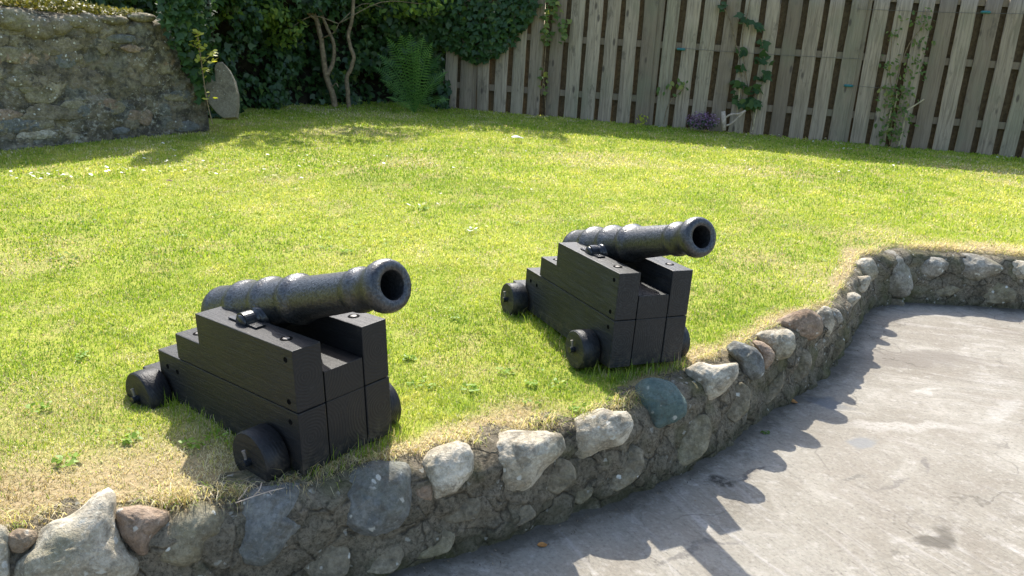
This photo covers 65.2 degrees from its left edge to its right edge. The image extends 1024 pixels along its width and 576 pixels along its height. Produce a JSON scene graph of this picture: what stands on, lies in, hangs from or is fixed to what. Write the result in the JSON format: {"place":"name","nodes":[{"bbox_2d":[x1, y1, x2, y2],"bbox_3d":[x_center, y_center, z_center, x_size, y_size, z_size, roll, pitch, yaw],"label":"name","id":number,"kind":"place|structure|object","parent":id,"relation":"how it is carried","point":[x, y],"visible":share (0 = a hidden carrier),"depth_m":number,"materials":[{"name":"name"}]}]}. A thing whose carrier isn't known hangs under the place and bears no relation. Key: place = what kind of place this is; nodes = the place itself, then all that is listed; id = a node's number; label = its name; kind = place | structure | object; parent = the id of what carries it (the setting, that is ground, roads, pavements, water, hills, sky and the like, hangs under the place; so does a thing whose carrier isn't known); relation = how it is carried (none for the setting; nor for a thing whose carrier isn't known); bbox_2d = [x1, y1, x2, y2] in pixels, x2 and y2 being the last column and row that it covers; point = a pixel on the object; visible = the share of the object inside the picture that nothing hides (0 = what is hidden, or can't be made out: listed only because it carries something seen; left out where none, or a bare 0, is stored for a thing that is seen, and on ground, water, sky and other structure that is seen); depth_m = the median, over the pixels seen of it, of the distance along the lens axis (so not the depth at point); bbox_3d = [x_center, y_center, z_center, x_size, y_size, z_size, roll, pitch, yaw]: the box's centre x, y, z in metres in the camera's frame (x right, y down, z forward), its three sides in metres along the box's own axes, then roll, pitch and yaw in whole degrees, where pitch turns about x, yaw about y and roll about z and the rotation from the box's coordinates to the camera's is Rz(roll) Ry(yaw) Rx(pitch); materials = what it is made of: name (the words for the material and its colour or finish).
{"place":"outdoors","nodes":[
{"label":"outdoors","id":0,"kind":"place"},
{"bbox_2d":[10,130,960,230],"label":"daisies","id":1,"kind":"object","parent":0,"point":[66,173],"visible":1,"depth_m":6.67,"materials":[{"name":"white plant"}]},
{"bbox_2d":[0,100,1023,531],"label":"lawn","id":2,"kind":"structure","parent":0,"point":[82,496],"depth_m":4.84,"materials":[{"name":"plant"}]},
{"bbox_2d":[0,0,209,150],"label":"stone wall","id":3,"kind":"structure","parent":2,"relation":"on","point":[81,73],"depth_m":7.49,"materials":[{"name":"grey stone"}]},
{"bbox_2d":[2,0,157,16],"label":"ivy","id":4,"kind":"object","parent":3,"relation":"on","point":[149,5],"visible":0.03,"depth_m":8.53,"materials":[{"name":"green plant"}]},
{"bbox_2d":[155,0,221,111],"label":"ivy","id":5,"kind":"object","parent":3,"relation":"attached to","point":[179,19],"visible":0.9,"depth_m":8.07,"materials":[{"name":"green plant"}]},
{"bbox_2d":[188,29,217,123],"bbox_3d":[-3.112,-2.134,8.110,0.330,0.934,0.252,4,17,0],"label":"sapling","id":6,"kind":"object","parent":2,"relation":"on","point":[199,58],"visible":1,"depth_m":8.05,"materials":[{"name":"green plant"}]},
{"bbox_2d":[203,62,239,119],"bbox_3d":[-3.146,-2.105,8.537,0.473,0.600,0.271,4,17,0],"label":"stone slab","id":7,"kind":"object","parent":2,"relation":"on","point":[223,89],"depth_m":8.48,"materials":[{"name":"stone"}]},
{"bbox_2d":[126,258,410,481],"bbox_3d":[-0.764,0.160,2.591,1.188,0.709,0.568,14,22,37],"label":"cannon","id":8,"kind":"object","parent":2,"relation":"on","point":[274,374],"visible":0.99,"depth_m":2.42,"materials":[{"name":"wood"}]},
{"bbox_2d":[87,0,455,118],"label":"ivy bank","id":9,"kind":"structure","parent":2,"relation":"on","point":[270,76],"depth_m":11.54,"materials":[{"name":"green plant"}]},
{"bbox_2d":[218,0,457,106],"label":"tree","id":10,"kind":"object","parent":2,"relation":"on","point":[275,14],"visible":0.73,"depth_m":11.03,"materials":[{"name":"green plant"}]},
{"bbox_2d":[344,0,355,107],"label":"tree","id":11,"kind":"object","parent":2,"relation":"on","point":[346,79],"visible":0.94,"depth_m":11.27,"materials":[{"name":"brown plant"}]},
{"bbox_2d":[375,32,449,111],"bbox_3d":[-1.366,-2.956,11.066,1.109,1.111,0.569,4,17,0],"label":"fern","id":12,"kind":"object","parent":2,"relation":"on","point":[414,107],"visible":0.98,"depth_m":11.12,"materials":[{"name":"green plant"}]},
{"bbox_2d":[23,187,880,467],"bbox_3d":[-0.546,-0.249,4.820,3.934,0.108,5.269,16,21,36],"label":"clover","id":13,"kind":"object","parent":2,"relation":"on","point":[73,460],"visible":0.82,"depth_m":3.00,"materials":[{"name":"green plant"}]},
{"bbox_2d":[500,217,715,368],"bbox_3d":[0.426,-0.079,3.470,0.568,0.697,1.188,-3,18,-25],"label":"cannon","id":14,"kind":"object","parent":2,"relation":"on","point":[612,296],"visible":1,"depth_m":3.25,"materials":[{"name":"black paint"}]},
{"bbox_2d":[636,114,647,125],"bbox_3d":[1.870,-2.409,11.456,0.170,0.171,0.179,4,17,0],"label":"weed","id":15,"kind":"object","parent":2,"relation":"on","point":[641,119],"visible":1,"depth_m":11.44,"materials":[{"name":"green plant"}]},
{"bbox_2d":[656,78,688,123],"bbox_3d":[2.251,-2.635,11.298,0.448,0.656,0.197,8,18,14],"label":"sapling","id":16,"kind":"object","parent":2,"relation":"on","point":[681,86],"visible":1,"depth_m":11.23,"materials":[{"name":"green plant"}]},
{"bbox_2d":[686,111,719,129],"bbox_3d":[2.639,-2.318,11.093,0.485,0.264,0.290,4,17,0],"label":"flower clump","id":17,"kind":"object","parent":2,"relation":"on","point":[701,123],"visible":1,"depth_m":11.05,"materials":[{"name":"purple plant"}]},
{"bbox_2d":[440,0,1023,157],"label":"fence","id":18,"kind":"object","parent":2,"relation":"on","point":[617,61],"visible":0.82,"depth_m":10.93,"materials":[{"name":"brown wood"}]},
{"bbox_2d":[407,0,540,64],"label":"ivy","id":19,"kind":"object","parent":18,"relation":"attached to","point":[494,28],"visible":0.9,"depth_m":11.63,"materials":[{"name":"green plant"}]},
{"bbox_2d":[537,0,571,115],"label":"vine","id":20,"kind":"object","parent":18,"relation":"attached to","point":[547,10],"visible":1,"depth_m":11.41,"materials":[{"name":"green plant"}]},
{"bbox_2d":[717,1,773,129],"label":"climbing plant","id":21,"kind":"object","parent":18,"relation":"attached to","point":[753,104],"visible":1,"depth_m":10.93,"materials":[{"name":"green plant"}]},
{"bbox_2d":[677,48,856,58],"bbox_3d":[3.463,-3.180,10.891,2.414,0.034,0.034,7,17,13],"label":"garden wire","id":22,"kind":"object","parent":18,"relation":"attached to","point":[681,49],"visible":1,"depth_m":10.93,"materials":[{"name":"teal plastic"}]},
{"bbox_2d":[843,84,899,88],"bbox_3d":[4.851,-2.673,10.668,0.816,0.034,0.034,7,17,13],"label":"garden wire","id":23,"kind":"object","parent":18,"relation":"attached to","point":[846,85],"visible":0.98,"depth_m":10.73,"materials":[{"name":"teal plastic"}]},
{"bbox_2d":[867,9,1021,13],"bbox_3d":[5.610,-3.533,10.216,2.243,0.053,0.034,7,17,13],"label":"garden wire","id":24,"kind":"object","parent":18,"relation":"attached to","point":[985,12],"visible":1,"depth_m":10.12,"materials":[{"name":"teal plastic"}]},
{"bbox_2d":[721,110,745,130],"bbox_3d":[3.046,-2.318,11.052,0.340,0.310,0.067,12,19,25],"label":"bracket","id":25,"kind":"object","parent":2,"relation":"on","point":[723,119],"visible":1,"depth_m":11.07,"materials":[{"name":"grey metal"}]},
{"bbox_2d":[874,7,935,148],"bbox_3d":[5.122,-2.738,10.486,0.645,1.804,0.217,8,18,15],"label":"climbing plant","id":26,"kind":"object","parent":2,"relation":"on","point":[893,102],"visible":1,"depth_m":10.55,"materials":[{"name":"green plant"}]},
{"bbox_2d":[387,302,1023,575],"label":"patio","id":27,"kind":"structure","parent":0,"point":[903,437],"depth_m":3.11,"materials":[{"name":"concrete"}]},
{"bbox_2d":[0,248,1023,575],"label":"retaining wall","id":28,"kind":"structure","parent":27,"relation":"on","point":[410,510],"depth_m":2.59,"materials":[{"name":"stone"}]},
{"bbox_2d":[235,482,284,502],"bbox_3d":[-0.698,0.557,2.199,0.138,0.003,0.074,-7,20,-31],"label":"twig","id":29,"kind":"object","parent":28,"relation":"on","point":[254,495],"visible":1,"depth_m":2.18,"materials":[{"name":"grey wood"}]},
{"bbox_2d":[537,542,546,546],"bbox_3d":[0.100,0.847,2.641,0.026,0.006,0.029,15,21,34],"label":"fallen leaf","id":30,"kind":"object","parent":27,"relation":"on","point":[541,544],"visible":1,"depth_m":2.64,"materials":[{"name":"orange plant"}]},
{"bbox_2d":[408,304,1019,575],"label":"debris","id":31,"kind":"object","parent":27,"relation":"on","point":[661,487],"visible":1,"depth_m":2.87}
]}

